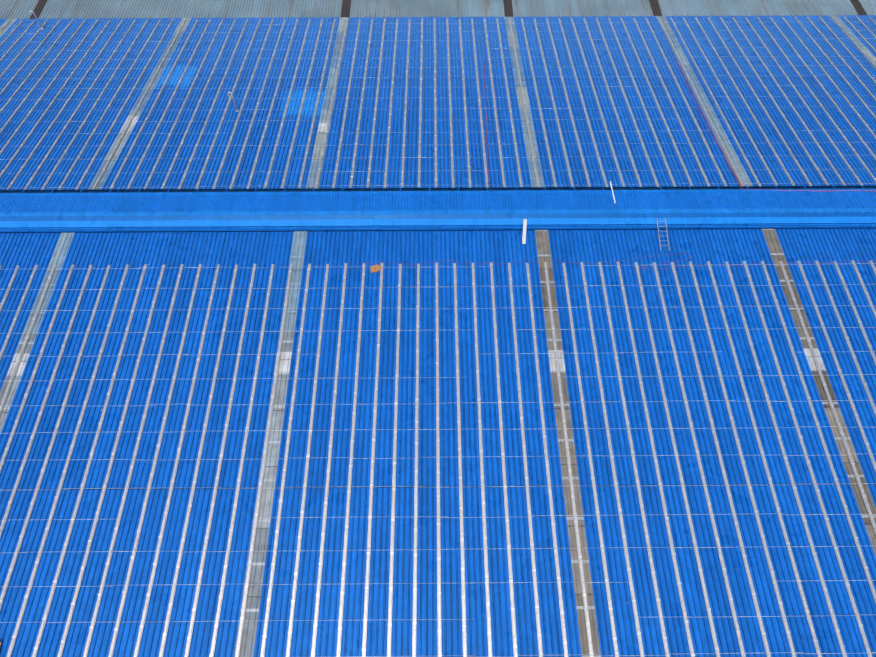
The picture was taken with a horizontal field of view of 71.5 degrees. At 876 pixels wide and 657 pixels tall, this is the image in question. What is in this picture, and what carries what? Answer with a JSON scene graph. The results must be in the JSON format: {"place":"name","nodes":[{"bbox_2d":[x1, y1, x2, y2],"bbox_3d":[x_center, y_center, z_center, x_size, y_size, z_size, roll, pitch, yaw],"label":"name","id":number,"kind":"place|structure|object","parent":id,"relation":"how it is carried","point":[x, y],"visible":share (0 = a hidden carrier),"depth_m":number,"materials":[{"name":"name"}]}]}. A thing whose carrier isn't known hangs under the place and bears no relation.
{"place":"outdoors","nodes":[
{"label":"outdoors","id":0,"kind":"place"},
{"bbox_2d":[2,187,777,212],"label":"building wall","id":1,"kind":"structure","parent":0,"point":[392,210],"depth_m":32.30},
{"bbox_2d":[0,15,875,189],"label":"roof slope","id":2,"kind":"structure","parent":1,"relation":"on","point":[394,170],"depth_m":34.72,"materials":[{"name":"blue metal"}]},
{"bbox_2d":[29,10,43,29],"bbox_3d":[-26.243,-20.153,39.744,0.375,1.263,0.216,0,56,0],"label":"vent pipe","id":3,"kind":"object","parent":2,"relation":"on","point":[30,11],"visible":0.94,"depth_m":39.62,"materials":[{"name":"metal"}]},
{"bbox_2d":[227,92,238,111],"bbox_3d":[-11.351,-12.540,33.666,0.376,1.263,0.216,0,56,0],"label":"vent pipe","id":4,"kind":"object","parent":2,"relation":"on","point":[231,93],"visible":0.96,"depth_m":33.52,"materials":[{"name":"metal"}]},
{"bbox_2d":[0,17,875,189],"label":"mounting rails","id":5,"kind":"object","parent":2,"relation":"on","point":[435,117],"visible":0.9,"depth_m":34.61,"materials":[{"name":"metal"}]},
{"bbox_2d":[0,17,875,186],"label":"slope clamps","id":6,"kind":"object","parent":2,"relation":"on","point":[435,99],"visible":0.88,"depth_m":34.85,"materials":[{"name":"metal"}]},
{"bbox_2d":[0,22,875,187],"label":"cross rods","id":7,"kind":"object","parent":2,"relation":"on","point":[391,77],"visible":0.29,"depth_m":34.99,"materials":[{"name":"metal"}]},
{"bbox_2d":[484,59,489,181],"bbox_3d":[2.685,-11.933,33.902,0.127,0.931,12.056,1,56,1],"label":"cable","id":8,"kind":"object","parent":2,"relation":"on","point":[486,119],"visible":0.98,"depth_m":33.61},
{"bbox_2d":[676,61,865,191],"bbox_3d":[15.598,-10.453,32.851,5.741,0.972,14.157,-24,59,-16],"label":"cable","id":9,"kind":"object","parent":2,"relation":"on","point":[725,157],"visible":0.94,"depth_m":31.15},
{"bbox_2d":[0,0,875,18],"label":"roof","id":10,"kind":"structure","parent":1,"relation":"on","point":[45,9],"depth_m":43.29,"materials":[{"name":"grey metal"}]},
{"bbox_2d":[0,228,875,656],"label":"roof slope","id":11,"kind":"structure","parent":0,"point":[172,252],"depth_m":23.93,"materials":[{"name":"blue metal"}]},
{"bbox_2d":[370,264,380,272],"bbox_3d":[-2.868,-2.759,28.008,0.508,0.092,0.363,-15,57,-10],"label":"cardboard scrap","id":12,"kind":"object","parent":11,"relation":"on","point":[375,268],"visible":0.98,"depth_m":28.02,"materials":[{"name":"orange cardboard"}]},
{"bbox_2d":[0,260,875,656],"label":"mounting rails","id":13,"kind":"object","parent":11,"relation":"on","point":[616,652],"visible":0.98,"depth_m":23.51,"materials":[{"name":"metal"}]},
{"bbox_2d":[0,208,875,232],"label":"roof flashing","id":14,"kind":"object","parent":11,"relation":"on","point":[397,220],"visible":0.98,"depth_m":29.09,"materials":[{"name":"blue metal"}]},
{"bbox_2d":[0,265,875,655],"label":"mounting brackets","id":15,"kind":"object","parent":11,"relation":"on","point":[458,449],"visible":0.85,"depth_m":23.71,"materials":[{"name":"metal"}]},
{"bbox_2d":[0,264,875,656],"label":"cross rods","id":16,"kind":"object","parent":11,"relation":"on","point":[424,486],"visible":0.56,"depth_m":23.61,"materials":[{"name":"metal"}]},
{"bbox_2d":[0,191,875,212],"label":"roof flashing","id":17,"kind":"object","parent":11,"relation":"on","point":[447,201],"visible":1,"depth_m":29.41,"materials":[{"name":"blue metal"}]},
{"bbox_2d":[0,185,875,192],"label":"gutter","id":18,"kind":"object","parent":17,"relation":"on","point":[433,189],"visible":0.5,"depth_m":30.04,"materials":[{"name":"metal"}]},
{"bbox_2d":[0,189,875,195],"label":"ridge lip trim","id":19,"kind":"structure","parent":17,"relation":"on","point":[403,192],"depth_m":29.69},
{"bbox_2d":[22,184,863,192],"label":"ridge gutter straps","id":20,"kind":"object","parent":17,"relation":"on","point":[429,188],"visible":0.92,"depth_m":29.85,"materials":[{"name":"metal"}]},
{"bbox_2d":[610,181,615,202],"bbox_3d":[8.524,-6.661,29.705,0.050,0.119,1.413,-1,56,-1],"label":"pole","id":21,"kind":"object","parent":17,"relation":"on","point":[612,192],"visible":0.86,"depth_m":29.65,"materials":[{"name":"metal"}]},
{"bbox_2d":[522,219,526,243],"bbox_3d":[4.113,-4.619,28.906,0.162,0.467,1.234,5,56,3],"label":"channel offcut","id":22,"kind":"object","parent":11,"relation":"on","point":[524,231],"visible":0.96,"depth_m":28.92,"materials":[{"name":"metal"}]},
{"bbox_2d":[365,253,692,264],"bbox_3d":[4.149,-2.977,28.154,15.532,0.072,0.783,-2,56,-1],"label":"cable","id":23,"kind":"object","parent":11,"relation":"on","point":[513,262],"visible":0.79,"depth_m":28.22,"materials":[{"name":"plastic"}]},
{"bbox_2d":[656,218,669,250],"bbox_3d":[10.654,-4.469,28.834,0.473,0.503,1.648,0,56,0],"label":"ladder","id":24,"kind":"object","parent":11,"relation":"on","point":[666,232],"visible":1,"depth_m":28.82,"materials":[{"name":"metal"}]}
]}

